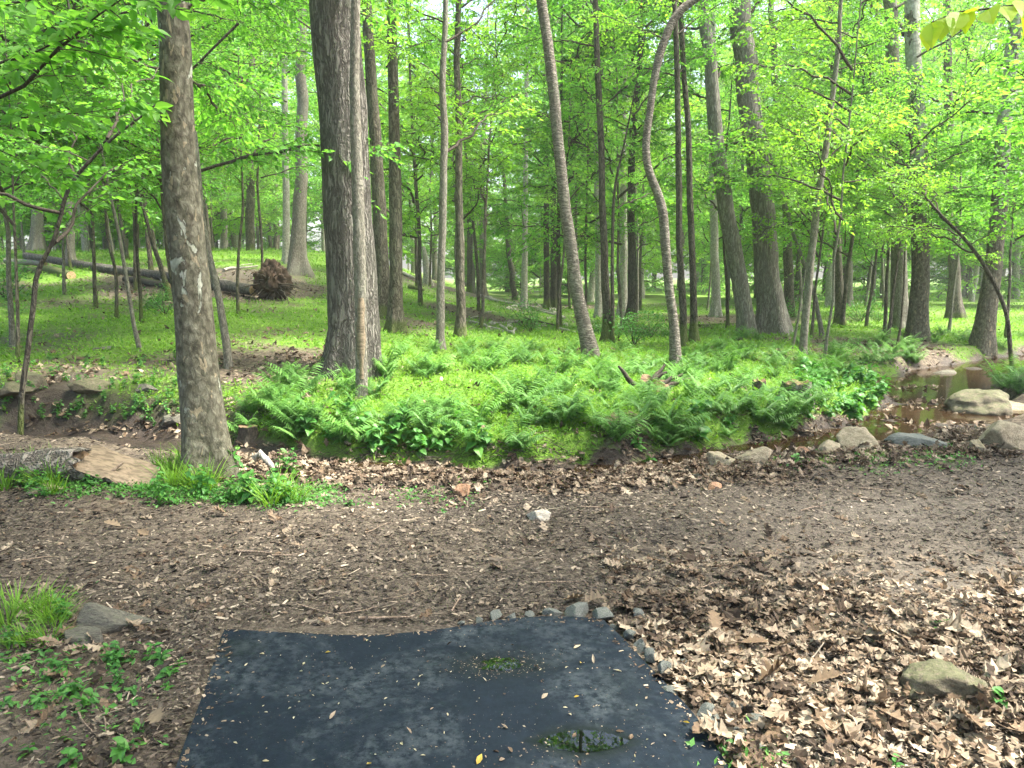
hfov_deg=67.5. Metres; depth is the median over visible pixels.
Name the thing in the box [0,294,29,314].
shrub
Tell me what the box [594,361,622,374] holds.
fern
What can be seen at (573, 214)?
understorey tree
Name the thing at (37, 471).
weed
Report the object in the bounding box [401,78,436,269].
forest tree
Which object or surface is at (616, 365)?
fern
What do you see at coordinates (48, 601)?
grass tuft
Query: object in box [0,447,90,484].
fallen log
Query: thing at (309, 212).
shrubby tree
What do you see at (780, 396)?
broad leaved weed
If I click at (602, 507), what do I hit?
stick
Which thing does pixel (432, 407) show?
fern
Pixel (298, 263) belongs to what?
grey tree
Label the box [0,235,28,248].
forest tree
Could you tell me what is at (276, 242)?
forest tree
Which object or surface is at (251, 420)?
fern
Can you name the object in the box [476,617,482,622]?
stone chunk
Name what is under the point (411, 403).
fern
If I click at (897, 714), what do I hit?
oak leaf
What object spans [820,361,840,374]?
broad leaved weed
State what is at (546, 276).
dark tree
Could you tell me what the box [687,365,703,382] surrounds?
fern
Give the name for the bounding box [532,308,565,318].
fallen branch
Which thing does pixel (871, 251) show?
understorey tree
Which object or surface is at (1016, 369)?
fern
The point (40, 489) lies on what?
weed
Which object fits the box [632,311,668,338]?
shrub
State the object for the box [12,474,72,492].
grass tuft
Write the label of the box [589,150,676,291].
shrubby tree
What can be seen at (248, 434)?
tree stump
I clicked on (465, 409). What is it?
broad leaved weed
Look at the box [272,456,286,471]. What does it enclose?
weed
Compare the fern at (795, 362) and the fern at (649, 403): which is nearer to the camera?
the fern at (649, 403)
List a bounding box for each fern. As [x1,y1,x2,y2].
[227,413,260,433]
[230,391,255,412]
[237,411,267,424]
[239,393,258,413]
[243,385,268,408]
[245,380,287,410]
[251,372,307,399]
[251,386,314,418]
[259,360,297,389]
[261,394,308,433]
[262,413,308,439]
[263,385,300,413]
[265,361,335,389]
[271,361,308,382]
[272,385,313,417]
[278,397,317,421]
[283,393,324,423]
[283,408,317,432]
[288,393,329,422]
[295,371,312,385]
[315,415,340,430]
[317,408,389,442]
[322,408,379,440]
[327,364,354,388]
[327,385,376,416]
[333,388,364,412]
[335,380,355,392]
[337,363,368,376]
[344,409,373,426]
[351,372,394,394]
[361,405,384,419]
[371,355,399,376]
[374,397,408,421]
[382,333,414,367]
[382,391,426,420]
[392,336,414,352]
[395,392,432,419]
[398,420,419,438]
[400,386,453,432]
[402,349,436,372]
[409,356,438,376]
[410,347,456,370]
[411,394,441,411]
[423,339,440,352]
[423,388,450,407]
[423,390,465,410]
[424,354,445,372]
[428,420,455,437]
[434,392,471,417]
[439,411,480,431]
[445,387,512,422]
[445,416,493,445]
[453,335,480,359]
[456,330,479,349]
[460,339,513,367]
[462,354,499,369]
[466,368,542,408]
[475,345,494,360]
[478,331,513,348]
[479,348,507,368]
[487,336,506,348]
[490,350,515,365]
[490,372,507,383]
[494,409,546,448]
[495,360,547,395]
[497,359,562,407]
[501,342,523,359]
[506,336,529,354]
[509,367,553,391]
[510,345,538,362]
[510,397,544,422]
[516,337,540,350]
[520,335,547,349]
[521,381,574,423]
[528,394,596,423]
[530,356,565,381]
[535,346,557,362]
[538,378,568,393]
[544,385,599,415]
[545,345,581,370]
[549,359,587,390]
[551,361,568,372]
[566,336,579,347]
[566,346,596,365]
[574,391,617,426]
[576,369,621,389]
[582,348,616,376]
[588,407,639,434]
[589,350,617,365]
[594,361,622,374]
[596,383,619,399]
[596,405,649,442]
[597,351,640,376]
[597,366,626,381]
[597,368,623,388]
[598,393,628,408]
[600,379,626,392]
[609,337,634,350]
[615,381,649,406]
[616,400,651,424]
[619,339,663,373]
[623,373,671,417]
[623,388,652,406]
[626,351,650,369]
[627,378,655,395]
[633,380,658,390]
[635,420,671,439]
[638,394,709,437]
[640,377,673,397]
[641,359,678,379]
[646,349,668,368]
[648,387,671,405]
[648,390,696,424]
[649,398,715,437]
[653,420,681,446]
[655,359,687,373]
[662,369,686,386]
[663,369,718,396]
[668,359,695,378]
[674,422,691,440]
[676,405,707,425]
[678,350,711,368]
[678,361,707,377]
[679,372,736,394]
[681,346,688,356]
[683,388,728,410]
[684,345,708,360]
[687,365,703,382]
[689,333,716,352]
[692,353,712,368]
[694,363,707,373]
[696,386,748,413]
[706,351,722,368]
[706,358,726,372]
[707,345,735,359]
[709,343,748,359]
[710,337,728,349]
[711,330,734,344]
[711,349,741,371]
[711,352,739,362]
[713,387,764,410]
[714,363,759,392]
[716,365,760,383]
[718,421,739,436]
[722,390,752,414]
[723,337,755,353]
[730,363,760,377]
[731,341,758,357]
[732,325,751,338]
[739,389,765,408]
[743,351,758,359]
[743,391,800,423]
[745,385,772,398]
[749,327,764,339]
[750,340,765,347]
[753,358,784,377]
[753,395,784,423]
[758,345,784,358]
[758,353,781,362]
[760,380,778,391]
[760,383,833,416]
[761,348,794,366]
[761,391,800,417]
[764,393,803,421]
[769,341,785,349]
[770,403,789,415]
[771,364,822,403]
[773,345,792,355]
[774,415,797,427]
[778,416,797,428]
[785,354,802,369]
[788,329,811,344]
[790,348,808,361]
[792,347,836,366]
[797,365,816,378]
[806,346,823,360]
[806,359,828,369]
[806,362,841,383]
[813,381,835,400]
[815,339,847,353]
[820,352,864,373]
[822,343,853,361]
[834,354,848,372]
[835,353,858,375]
[850,341,899,362]
[850,349,869,362]
[858,326,893,346]
[860,352,874,362]
[866,338,890,352]
[876,343,910,360]
[878,339,903,353]
[883,335,914,346]
[892,325,907,338]
[896,332,925,345]
[897,335,928,354]
[898,348,913,358]
[899,347,922,361]
[902,345,928,363]
[929,335,940,342]
[930,328,939,336]
[934,324,947,335]
[946,327,971,340]
[979,356,1023,381]
[989,370,1020,388]
[997,331,1018,346]
[997,368,1023,390]
[1000,351,1023,373]
[1002,371,1023,385]
[1009,382,1023,393]
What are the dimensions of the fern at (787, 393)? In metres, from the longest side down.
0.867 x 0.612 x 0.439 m
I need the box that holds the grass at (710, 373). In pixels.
[0,246,1023,465]
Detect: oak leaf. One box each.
[104,519,123,526]
[133,526,148,535]
[144,706,164,723]
[212,505,232,512]
[553,592,582,599]
[687,662,715,678]
[707,610,723,628]
[729,634,767,642]
[742,657,784,684]
[759,708,781,717]
[763,554,774,560]
[771,635,800,646]
[795,665,840,681]
[821,717,845,729]
[854,694,894,703]
[867,624,900,637]
[871,703,918,724]
[912,621,929,629]
[914,565,945,575]
[950,698,984,726]
[986,677,1001,705]
[994,720,1023,730]
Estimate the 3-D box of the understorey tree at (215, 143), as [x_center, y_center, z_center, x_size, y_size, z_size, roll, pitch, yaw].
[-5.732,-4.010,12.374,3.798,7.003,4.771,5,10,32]
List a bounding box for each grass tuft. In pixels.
[0,446,33,490]
[0,576,68,614]
[0,578,63,614]
[0,582,46,628]
[0,613,53,645]
[0,614,50,649]
[2,607,78,647]
[11,593,76,623]
[12,454,68,485]
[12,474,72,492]
[13,589,88,627]
[16,455,73,482]
[16,579,87,613]
[19,470,75,494]
[22,606,66,624]
[138,449,209,487]
[143,442,180,473]
[147,449,180,475]
[148,447,197,476]
[148,451,178,469]
[152,457,215,488]
[155,443,180,456]
[165,455,235,481]
[169,455,240,490]
[172,459,221,488]
[231,465,307,507]
[256,464,310,487]
[263,467,317,500]
[267,473,327,503]
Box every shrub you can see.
[0,254,27,280]
[0,260,43,300]
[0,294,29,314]
[133,280,172,314]
[136,291,166,309]
[142,286,170,302]
[497,294,548,332]
[589,314,616,333]
[601,314,635,338]
[602,308,660,344]
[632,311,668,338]
[656,322,668,337]
[785,297,812,317]
[827,341,845,356]
[834,289,883,321]
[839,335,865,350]
[865,303,889,322]
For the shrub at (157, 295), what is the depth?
16.82 m
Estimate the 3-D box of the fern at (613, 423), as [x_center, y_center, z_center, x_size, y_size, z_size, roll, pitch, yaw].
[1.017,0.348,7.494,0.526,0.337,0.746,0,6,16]
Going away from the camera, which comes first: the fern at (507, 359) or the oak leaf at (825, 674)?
the oak leaf at (825, 674)
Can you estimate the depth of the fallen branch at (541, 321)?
22.24 m
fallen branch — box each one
[141,276,159,280]
[222,265,257,270]
[402,271,414,278]
[408,284,423,290]
[469,320,503,331]
[489,298,551,311]
[499,324,514,333]
[523,317,555,325]
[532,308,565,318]
[698,323,735,326]
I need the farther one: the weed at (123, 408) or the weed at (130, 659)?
the weed at (123, 408)
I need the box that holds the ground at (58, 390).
[0,250,1023,767]
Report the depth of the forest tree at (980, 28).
59.06 m
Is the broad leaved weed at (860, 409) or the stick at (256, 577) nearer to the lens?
the stick at (256, 577)
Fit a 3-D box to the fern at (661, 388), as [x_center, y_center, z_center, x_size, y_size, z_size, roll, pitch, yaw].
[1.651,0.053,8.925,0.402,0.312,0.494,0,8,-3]
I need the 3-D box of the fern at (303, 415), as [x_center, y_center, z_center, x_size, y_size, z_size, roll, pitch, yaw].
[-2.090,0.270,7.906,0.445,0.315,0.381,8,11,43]
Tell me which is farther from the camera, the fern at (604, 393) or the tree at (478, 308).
the tree at (478, 308)
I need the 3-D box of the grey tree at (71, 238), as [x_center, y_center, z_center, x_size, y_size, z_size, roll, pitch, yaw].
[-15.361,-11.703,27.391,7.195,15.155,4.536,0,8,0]
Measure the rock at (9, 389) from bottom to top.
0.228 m
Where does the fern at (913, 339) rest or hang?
on the ground at (58, 390)
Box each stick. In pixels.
[2,659,37,671]
[19,556,57,560]
[77,711,91,731]
[99,461,123,483]
[101,578,136,584]
[169,659,196,665]
[235,549,271,553]
[251,575,280,589]
[272,553,299,555]
[297,603,353,617]
[339,606,377,613]
[358,616,412,619]
[409,574,447,575]
[450,595,460,611]
[537,581,578,582]
[582,506,630,507]
[963,552,998,564]
[965,612,1023,643]
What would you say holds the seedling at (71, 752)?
on the ground at (58, 390)
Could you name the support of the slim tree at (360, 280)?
on the ground at (58, 390)
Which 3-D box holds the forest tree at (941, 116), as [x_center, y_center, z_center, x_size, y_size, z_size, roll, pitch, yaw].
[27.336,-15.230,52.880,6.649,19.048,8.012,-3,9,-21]
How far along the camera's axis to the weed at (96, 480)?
5.57 m
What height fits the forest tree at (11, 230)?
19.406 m
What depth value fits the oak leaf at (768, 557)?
4.13 m
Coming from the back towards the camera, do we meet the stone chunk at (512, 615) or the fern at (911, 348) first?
the fern at (911, 348)
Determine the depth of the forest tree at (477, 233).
55.00 m
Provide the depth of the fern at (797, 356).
13.96 m
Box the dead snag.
[422,246,433,285]
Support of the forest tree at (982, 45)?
on the ground at (58, 390)
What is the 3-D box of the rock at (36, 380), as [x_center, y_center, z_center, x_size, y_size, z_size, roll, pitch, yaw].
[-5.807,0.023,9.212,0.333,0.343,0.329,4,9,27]
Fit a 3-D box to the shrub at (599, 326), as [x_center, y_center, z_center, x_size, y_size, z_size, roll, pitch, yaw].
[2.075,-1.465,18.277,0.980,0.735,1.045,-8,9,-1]
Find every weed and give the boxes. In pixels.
[0,625,21,647]
[2,366,11,377]
[14,467,28,486]
[24,478,36,496]
[30,469,49,486]
[35,482,48,497]
[41,486,47,496]
[47,690,61,703]
[51,399,63,413]
[51,593,71,618]
[53,464,68,483]
[73,396,84,412]
[75,484,82,497]
[82,474,95,485]
[93,474,102,485]
[100,641,126,670]
[106,660,124,685]
[108,404,116,413]
[115,483,122,497]
[117,402,128,413]
[125,650,137,662]
[129,403,138,414]
[132,392,138,404]
[137,484,146,497]
[138,400,145,410]
[141,642,154,660]
[144,408,152,419]
[148,466,168,504]
[153,475,169,494]
[159,484,175,503]
[161,401,170,410]
[183,464,200,496]
[190,464,216,495]
[211,488,222,501]
[215,493,224,504]
[220,475,236,500]
[223,445,239,461]
[229,456,247,484]
[233,475,249,504]
[237,469,258,496]
[239,470,261,503]
[261,476,279,498]
[263,472,279,497]
[266,468,281,483]
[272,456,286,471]
[272,473,286,493]
[275,481,296,502]
[277,447,299,474]
[277,485,290,502]
[295,416,309,432]
[303,412,318,435]
[322,419,335,437]
[322,429,334,443]
[328,391,357,423]
[330,425,350,443]
[352,402,372,427]
[360,424,380,454]
[364,421,384,448]
[376,425,397,454]
[382,413,395,429]
[387,404,412,438]
[393,412,409,429]
[396,401,413,427]
[396,422,406,440]
[405,431,414,449]
[410,434,426,455]
[411,428,432,447]
[419,407,438,431]
[429,428,457,450]
[440,411,464,431]
[442,420,454,440]
[454,400,476,417]
[462,417,481,432]
[463,423,485,456]
[474,425,493,447]
[628,427,647,450]
[650,411,659,428]
[657,417,671,429]
[686,396,713,422]
[690,416,711,441]
[722,413,734,428]
[727,412,737,423]
[747,396,758,417]
[773,394,797,416]
[792,364,807,380]
[797,371,815,386]
[801,356,822,375]
[802,406,815,417]
[814,374,829,390]
[814,375,826,390]
[818,388,827,406]
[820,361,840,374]
[824,404,839,416]
[827,375,846,391]
[832,399,843,411]
[835,392,860,417]
[837,391,853,408]
[841,368,859,382]
[842,392,866,415]
[843,374,854,385]
[843,396,858,420]
[850,397,863,420]
[853,362,866,381]
[854,384,864,400]
[854,386,864,401]
[855,367,864,383]
[862,383,877,403]
[863,385,879,407]
[864,363,880,389]
[872,380,892,393]
[874,374,891,398]
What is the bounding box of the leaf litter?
[0,258,1023,767]
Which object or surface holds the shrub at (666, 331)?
on the ground at (58, 390)
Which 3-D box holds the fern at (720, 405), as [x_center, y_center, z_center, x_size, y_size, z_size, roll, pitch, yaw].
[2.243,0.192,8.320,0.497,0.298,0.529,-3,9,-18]
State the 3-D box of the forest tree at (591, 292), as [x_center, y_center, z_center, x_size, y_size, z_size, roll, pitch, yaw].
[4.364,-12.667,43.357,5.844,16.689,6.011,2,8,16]
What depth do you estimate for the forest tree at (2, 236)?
46.70 m
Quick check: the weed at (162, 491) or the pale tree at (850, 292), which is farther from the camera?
the pale tree at (850, 292)
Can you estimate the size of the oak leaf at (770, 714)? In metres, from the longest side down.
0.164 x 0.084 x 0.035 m
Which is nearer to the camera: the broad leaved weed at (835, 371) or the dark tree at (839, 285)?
the broad leaved weed at (835, 371)
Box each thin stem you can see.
[25,0,308,322]
[38,0,242,318]
[52,6,196,300]
[122,3,312,313]
[153,0,321,262]
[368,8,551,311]
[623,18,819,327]
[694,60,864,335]
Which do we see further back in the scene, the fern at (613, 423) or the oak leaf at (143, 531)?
the fern at (613, 423)
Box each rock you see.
[0,382,35,398]
[15,371,48,394]
[26,482,66,495]
[64,626,104,646]
[66,378,111,393]
[76,602,154,633]
[89,346,113,350]
[135,384,157,392]
[161,414,179,426]
[453,484,470,496]
[526,509,550,520]
[693,473,705,479]
[708,482,721,489]
[796,446,808,452]
[900,658,988,702]
[934,370,955,373]
[969,439,985,450]
[1009,401,1023,410]
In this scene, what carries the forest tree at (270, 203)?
on the ground at (58, 390)
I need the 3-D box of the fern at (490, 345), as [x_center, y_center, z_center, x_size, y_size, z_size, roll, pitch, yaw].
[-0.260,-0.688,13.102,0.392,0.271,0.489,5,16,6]
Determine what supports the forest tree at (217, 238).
on the ground at (58, 390)
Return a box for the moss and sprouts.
[0,431,985,767]
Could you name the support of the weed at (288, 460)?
on the ground at (58, 390)
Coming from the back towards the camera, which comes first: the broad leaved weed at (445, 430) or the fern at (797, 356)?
the fern at (797, 356)
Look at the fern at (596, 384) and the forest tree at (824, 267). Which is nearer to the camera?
the fern at (596, 384)
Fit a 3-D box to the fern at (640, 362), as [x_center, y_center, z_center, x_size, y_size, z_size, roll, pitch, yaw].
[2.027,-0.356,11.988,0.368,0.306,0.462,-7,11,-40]
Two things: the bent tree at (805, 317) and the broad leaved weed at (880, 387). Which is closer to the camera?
the broad leaved weed at (880, 387)
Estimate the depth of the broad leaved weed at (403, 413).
7.69 m
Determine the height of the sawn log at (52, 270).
0.474 m
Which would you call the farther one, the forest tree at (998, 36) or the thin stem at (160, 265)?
the forest tree at (998, 36)
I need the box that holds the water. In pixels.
[309,355,1023,476]
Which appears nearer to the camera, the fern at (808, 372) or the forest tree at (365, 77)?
the fern at (808, 372)
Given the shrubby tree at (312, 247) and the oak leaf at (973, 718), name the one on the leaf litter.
the oak leaf at (973, 718)
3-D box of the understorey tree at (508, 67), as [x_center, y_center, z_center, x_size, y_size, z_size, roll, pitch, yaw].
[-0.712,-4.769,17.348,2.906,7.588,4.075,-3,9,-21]
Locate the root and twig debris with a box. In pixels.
[2,383,817,466]
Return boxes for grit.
[175,614,725,767]
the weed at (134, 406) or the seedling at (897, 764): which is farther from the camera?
the weed at (134, 406)
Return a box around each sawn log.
[3,258,47,265]
[12,265,75,278]
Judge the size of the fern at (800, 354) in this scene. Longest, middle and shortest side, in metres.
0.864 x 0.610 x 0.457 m
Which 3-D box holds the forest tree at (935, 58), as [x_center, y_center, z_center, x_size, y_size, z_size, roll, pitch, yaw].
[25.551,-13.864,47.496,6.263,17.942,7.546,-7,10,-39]
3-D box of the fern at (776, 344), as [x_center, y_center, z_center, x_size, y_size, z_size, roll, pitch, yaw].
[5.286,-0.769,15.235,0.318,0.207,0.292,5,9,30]
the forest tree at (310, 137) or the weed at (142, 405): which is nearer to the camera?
the weed at (142, 405)
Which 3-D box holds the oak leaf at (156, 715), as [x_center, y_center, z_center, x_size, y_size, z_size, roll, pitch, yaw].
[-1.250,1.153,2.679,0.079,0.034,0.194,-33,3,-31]
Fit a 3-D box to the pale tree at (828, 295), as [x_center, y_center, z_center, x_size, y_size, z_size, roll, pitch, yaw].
[14.902,-12.190,35.070,8.933,17.808,7.280,2,8,11]
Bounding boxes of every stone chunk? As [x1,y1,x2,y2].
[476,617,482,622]
[490,609,501,619]
[506,612,515,618]
[524,610,533,616]
[542,608,562,615]
[564,602,588,616]
[592,606,613,619]
[610,624,619,629]
[623,629,635,638]
[633,608,644,616]
[633,638,645,653]
[644,647,655,662]
[657,660,671,679]
[662,685,677,695]
[696,702,714,716]
[710,714,719,725]
[729,701,743,709]
[733,726,746,735]
[744,713,762,724]
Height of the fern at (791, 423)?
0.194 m
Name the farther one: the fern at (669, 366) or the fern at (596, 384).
the fern at (669, 366)
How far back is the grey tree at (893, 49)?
21.33 m
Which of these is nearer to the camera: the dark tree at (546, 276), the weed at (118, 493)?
the weed at (118, 493)
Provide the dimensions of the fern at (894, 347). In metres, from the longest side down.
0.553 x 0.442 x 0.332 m
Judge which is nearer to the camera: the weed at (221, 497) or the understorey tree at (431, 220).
the weed at (221, 497)
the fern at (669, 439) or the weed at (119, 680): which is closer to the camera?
the weed at (119, 680)
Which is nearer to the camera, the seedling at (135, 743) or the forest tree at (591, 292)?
the seedling at (135, 743)
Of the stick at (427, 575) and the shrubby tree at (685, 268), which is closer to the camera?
the stick at (427, 575)
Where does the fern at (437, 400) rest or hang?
on the ground at (58, 390)
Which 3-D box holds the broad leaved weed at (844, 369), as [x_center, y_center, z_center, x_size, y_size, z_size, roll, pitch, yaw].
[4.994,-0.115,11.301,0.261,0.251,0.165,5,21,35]
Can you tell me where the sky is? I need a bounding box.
[3,0,1023,278]
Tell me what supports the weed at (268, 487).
on the ground at (58, 390)
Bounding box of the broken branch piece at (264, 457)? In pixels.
[251,449,274,467]
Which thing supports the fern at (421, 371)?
on the ground at (58, 390)
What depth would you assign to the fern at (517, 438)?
7.21 m
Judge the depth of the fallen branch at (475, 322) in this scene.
18.23 m
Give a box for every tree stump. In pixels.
[234,424,258,446]
[750,377,765,389]
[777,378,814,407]
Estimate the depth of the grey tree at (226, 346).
10.31 m
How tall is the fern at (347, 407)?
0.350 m
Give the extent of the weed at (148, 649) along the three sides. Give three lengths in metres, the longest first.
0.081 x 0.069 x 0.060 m
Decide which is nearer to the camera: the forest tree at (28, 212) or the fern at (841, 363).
the fern at (841, 363)
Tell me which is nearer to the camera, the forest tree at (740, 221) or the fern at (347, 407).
the fern at (347, 407)
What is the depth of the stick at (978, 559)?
4.21 m
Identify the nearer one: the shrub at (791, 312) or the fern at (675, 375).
the fern at (675, 375)
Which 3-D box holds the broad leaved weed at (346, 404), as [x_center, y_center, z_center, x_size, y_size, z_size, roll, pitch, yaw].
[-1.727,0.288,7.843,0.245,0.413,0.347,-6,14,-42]
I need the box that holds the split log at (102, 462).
[74,445,159,486]
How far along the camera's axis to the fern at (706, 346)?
14.55 m
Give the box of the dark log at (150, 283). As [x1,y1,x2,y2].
[122,277,170,288]
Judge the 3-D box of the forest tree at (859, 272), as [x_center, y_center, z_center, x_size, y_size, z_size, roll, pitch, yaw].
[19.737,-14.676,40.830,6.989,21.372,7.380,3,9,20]
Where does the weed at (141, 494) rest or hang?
on the ground at (58, 390)
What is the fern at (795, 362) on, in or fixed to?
on the ground at (58, 390)
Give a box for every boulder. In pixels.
[707,451,735,466]
[734,446,772,466]
[816,439,840,454]
[836,426,881,453]
[884,432,947,447]
[944,389,1012,415]
[979,420,1023,449]
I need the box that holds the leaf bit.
[476,754,481,763]
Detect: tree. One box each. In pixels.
[0,0,207,360]
[0,0,219,351]
[0,0,229,307]
[0,0,234,195]
[0,0,255,269]
[0,1,196,294]
[0,3,65,219]
[0,3,89,204]
[0,12,53,234]
[0,16,153,224]
[0,22,291,434]
[0,28,88,259]
[0,31,237,346]
[0,52,121,209]
[0,146,22,245]
[0,179,21,249]
[0,179,29,249]
[0,205,55,249]
[0,208,102,250]
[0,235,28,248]
[1,4,158,269]
[1,5,94,253]
[1,26,90,250]
[2,0,318,297]
[3,0,423,368]
[3,5,76,228]
[3,81,48,182]
[4,5,76,234]
[10,199,89,249]
[22,252,307,302]
[24,140,128,252]
[25,29,46,250]
[27,18,148,253]
[28,2,158,259]
[34,137,132,251]
[41,2,224,290]
[48,205,100,244]
[59,209,117,245]
[75,208,148,250]
[75,210,144,250]
[87,73,149,243]
[87,209,124,249]
[91,154,162,249]
[94,75,154,245]
[95,194,151,249]
[98,229,158,248]
[99,212,162,249]
[101,229,142,245]
[109,10,218,249]
[113,16,161,250]
[116,3,268,199]
[117,8,218,247]
[125,63,215,236]
[134,0,279,244]
[142,7,162,245]
[147,58,294,251]
[151,109,270,249]
[155,0,295,250]
[157,0,239,483]
[158,10,276,249]
[194,2,281,249]
[197,9,272,227]
[199,10,420,263]
[205,0,314,277]
[212,102,281,241]
[213,40,282,247]
[218,0,389,318]
[218,89,282,249]
[219,1,314,250]
[230,47,309,247]
[230,178,265,248]
[238,24,295,249]
[239,14,320,249]
[245,25,319,252]
[248,37,384,223]
[255,193,292,248]
[267,131,323,246]
[270,25,324,252]
[274,69,490,225]
[282,30,320,218]
[290,0,405,224]
[294,0,408,205]
[301,0,518,305]
[307,0,431,263]
[307,218,320,252]
[309,0,383,380]
[310,7,403,252]
[349,0,367,398]
[360,0,543,349]
[369,2,549,307]
[371,90,485,286]
[375,0,453,259]
[377,0,560,337]
[379,59,437,273]
[381,0,482,333]
[381,71,501,286]
[388,164,494,287]
[398,0,474,280]
[398,1,611,310]
[398,4,541,292]
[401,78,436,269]
[409,0,556,327]
[426,9,589,309]
[428,2,540,296]
[437,207,486,277]
[438,157,499,286]
[445,164,476,281]
[446,85,528,292]
[446,120,499,293]
[446,220,499,285]
[450,0,636,308]
[450,156,502,290]
[465,196,532,290]
[466,0,701,318]
[468,0,670,330]
[469,0,794,332]
[474,164,550,291]
[483,0,714,341]
[486,121,550,299]
[486,136,521,291]
[487,155,584,297]
[489,4,617,292]
[493,0,671,326]
[494,96,644,308]
[495,158,543,295]
[496,0,762,304]
[498,31,659,265]
[508,0,724,317]
[509,183,584,286]
[517,178,615,294]
[518,3,610,304]
[527,214,566,292]
[535,202,590,298]
[536,0,600,357]
[537,208,588,294]
[540,1,639,302]
[553,4,734,320]
[556,0,788,335]
[559,0,752,330]
[561,30,706,342]
[566,0,700,342]
[572,71,628,286]
[573,0,700,288]
[576,0,735,369]
[580,0,867,316]
[581,61,672,263]
[582,48,674,291]
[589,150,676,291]
[594,58,730,310]
[612,95,689,299]
[614,69,685,281]
[637,139,782,310]
[638,31,733,296]
[643,49,696,287]
[644,204,699,286]
[660,24,735,289]
[662,211,743,292]
[668,0,785,295]
[669,0,772,346]
[670,206,726,282]
[671,34,782,299]
[684,0,821,335]
[685,17,767,285]
[687,82,774,290]
[693,30,752,264]
[694,5,817,292]
[695,0,903,316]
[699,213,753,291]
[708,0,958,359]
[719,0,882,324]
[721,43,797,297]
[723,5,833,299]
[724,0,923,337]
[728,0,920,355]
[730,96,908,347]
[742,0,957,327]
[744,11,843,303]
[746,75,996,326]
[746,212,801,285]
[756,3,941,307]
[759,0,827,260]
[763,0,904,277]
[768,127,881,311]
[772,5,942,306]
[774,95,988,265]
[777,1,903,296]
[780,224,826,300]
[792,84,1021,334]
[794,52,853,296]
[795,0,1008,329]
[798,2,965,308]
[801,0,1023,332]
[802,46,1023,343]
[802,65,1023,348]
[803,41,960,306]
[809,12,970,309]
[815,23,1023,251]
[817,3,963,301]
[836,0,1023,341]
[842,235,910,300]
[853,250,880,297]
[856,148,1023,371]
[858,56,937,297]
[875,0,1019,320]
[878,254,947,289]
[880,18,965,269]
[907,8,986,272]
[908,256,941,289]
[909,32,1023,301]
[909,120,1022,297]
[919,0,1023,50]
[924,0,1007,290]
[927,0,1023,293]
[929,71,1023,337]
[930,10,997,289]
[931,1,1023,301]
[931,31,1023,298]
[932,45,1023,296]
[934,79,993,295]
[937,124,1023,267]
[938,0,1023,356]
[956,0,1023,239]
[962,26,1023,256]
[966,43,1023,298]
[980,241,1023,283]
[1000,52,1023,286]
[1000,207,1023,294]
[1002,56,1023,274]
[1002,249,1023,291]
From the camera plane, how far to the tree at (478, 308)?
22.86 m
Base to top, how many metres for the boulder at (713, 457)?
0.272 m
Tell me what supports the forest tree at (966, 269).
on the ground at (58, 390)
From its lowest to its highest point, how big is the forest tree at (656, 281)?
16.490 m
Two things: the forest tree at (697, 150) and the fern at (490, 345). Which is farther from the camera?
the forest tree at (697, 150)
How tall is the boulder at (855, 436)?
0.381 m
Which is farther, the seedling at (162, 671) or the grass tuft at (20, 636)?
the grass tuft at (20, 636)
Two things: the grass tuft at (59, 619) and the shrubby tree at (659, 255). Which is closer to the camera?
the grass tuft at (59, 619)
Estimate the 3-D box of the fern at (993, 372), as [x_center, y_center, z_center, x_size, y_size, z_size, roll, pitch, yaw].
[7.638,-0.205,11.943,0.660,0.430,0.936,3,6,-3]
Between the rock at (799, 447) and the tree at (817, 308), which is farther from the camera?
the tree at (817, 308)
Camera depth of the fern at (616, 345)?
14.28 m
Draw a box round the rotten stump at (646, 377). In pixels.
[618,364,690,392]
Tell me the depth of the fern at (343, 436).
7.52 m
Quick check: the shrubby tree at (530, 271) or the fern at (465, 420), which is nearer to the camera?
the fern at (465, 420)
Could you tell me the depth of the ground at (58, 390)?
4.94 m
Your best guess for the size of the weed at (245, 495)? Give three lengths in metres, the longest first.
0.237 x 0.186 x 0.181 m
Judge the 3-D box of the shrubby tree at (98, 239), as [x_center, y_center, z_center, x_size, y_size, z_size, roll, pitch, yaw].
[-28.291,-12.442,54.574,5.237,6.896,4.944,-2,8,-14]
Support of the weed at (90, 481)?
on the ground at (58, 390)
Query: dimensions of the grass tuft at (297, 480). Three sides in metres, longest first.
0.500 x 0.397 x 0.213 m
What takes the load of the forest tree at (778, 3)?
on the ground at (58, 390)
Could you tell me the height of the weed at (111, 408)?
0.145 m
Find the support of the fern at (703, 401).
on the ground at (58, 390)
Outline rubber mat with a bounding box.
[176,616,727,767]
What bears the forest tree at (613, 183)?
on the ground at (58, 390)
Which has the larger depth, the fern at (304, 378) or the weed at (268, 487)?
the fern at (304, 378)
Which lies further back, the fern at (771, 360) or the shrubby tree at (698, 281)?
the shrubby tree at (698, 281)
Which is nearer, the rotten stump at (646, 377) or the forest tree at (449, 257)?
the rotten stump at (646, 377)
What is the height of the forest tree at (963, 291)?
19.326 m
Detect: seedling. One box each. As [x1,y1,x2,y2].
[0,695,18,709]
[17,742,38,760]
[22,653,31,661]
[30,696,48,709]
[35,673,55,683]
[44,657,63,671]
[55,684,67,694]
[56,658,71,670]
[57,747,82,767]
[62,677,84,698]
[72,687,95,708]
[72,706,87,714]
[107,640,133,660]
[108,682,121,693]
[109,736,135,763]
[124,685,136,698]
[128,737,144,747]
[130,718,143,732]
[146,642,172,666]
[152,667,174,681]
[159,679,174,690]
[166,665,179,676]
[643,452,656,460]
[791,453,803,466]
[891,753,905,766]
[991,686,1016,713]
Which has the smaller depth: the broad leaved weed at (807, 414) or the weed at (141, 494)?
the weed at (141, 494)

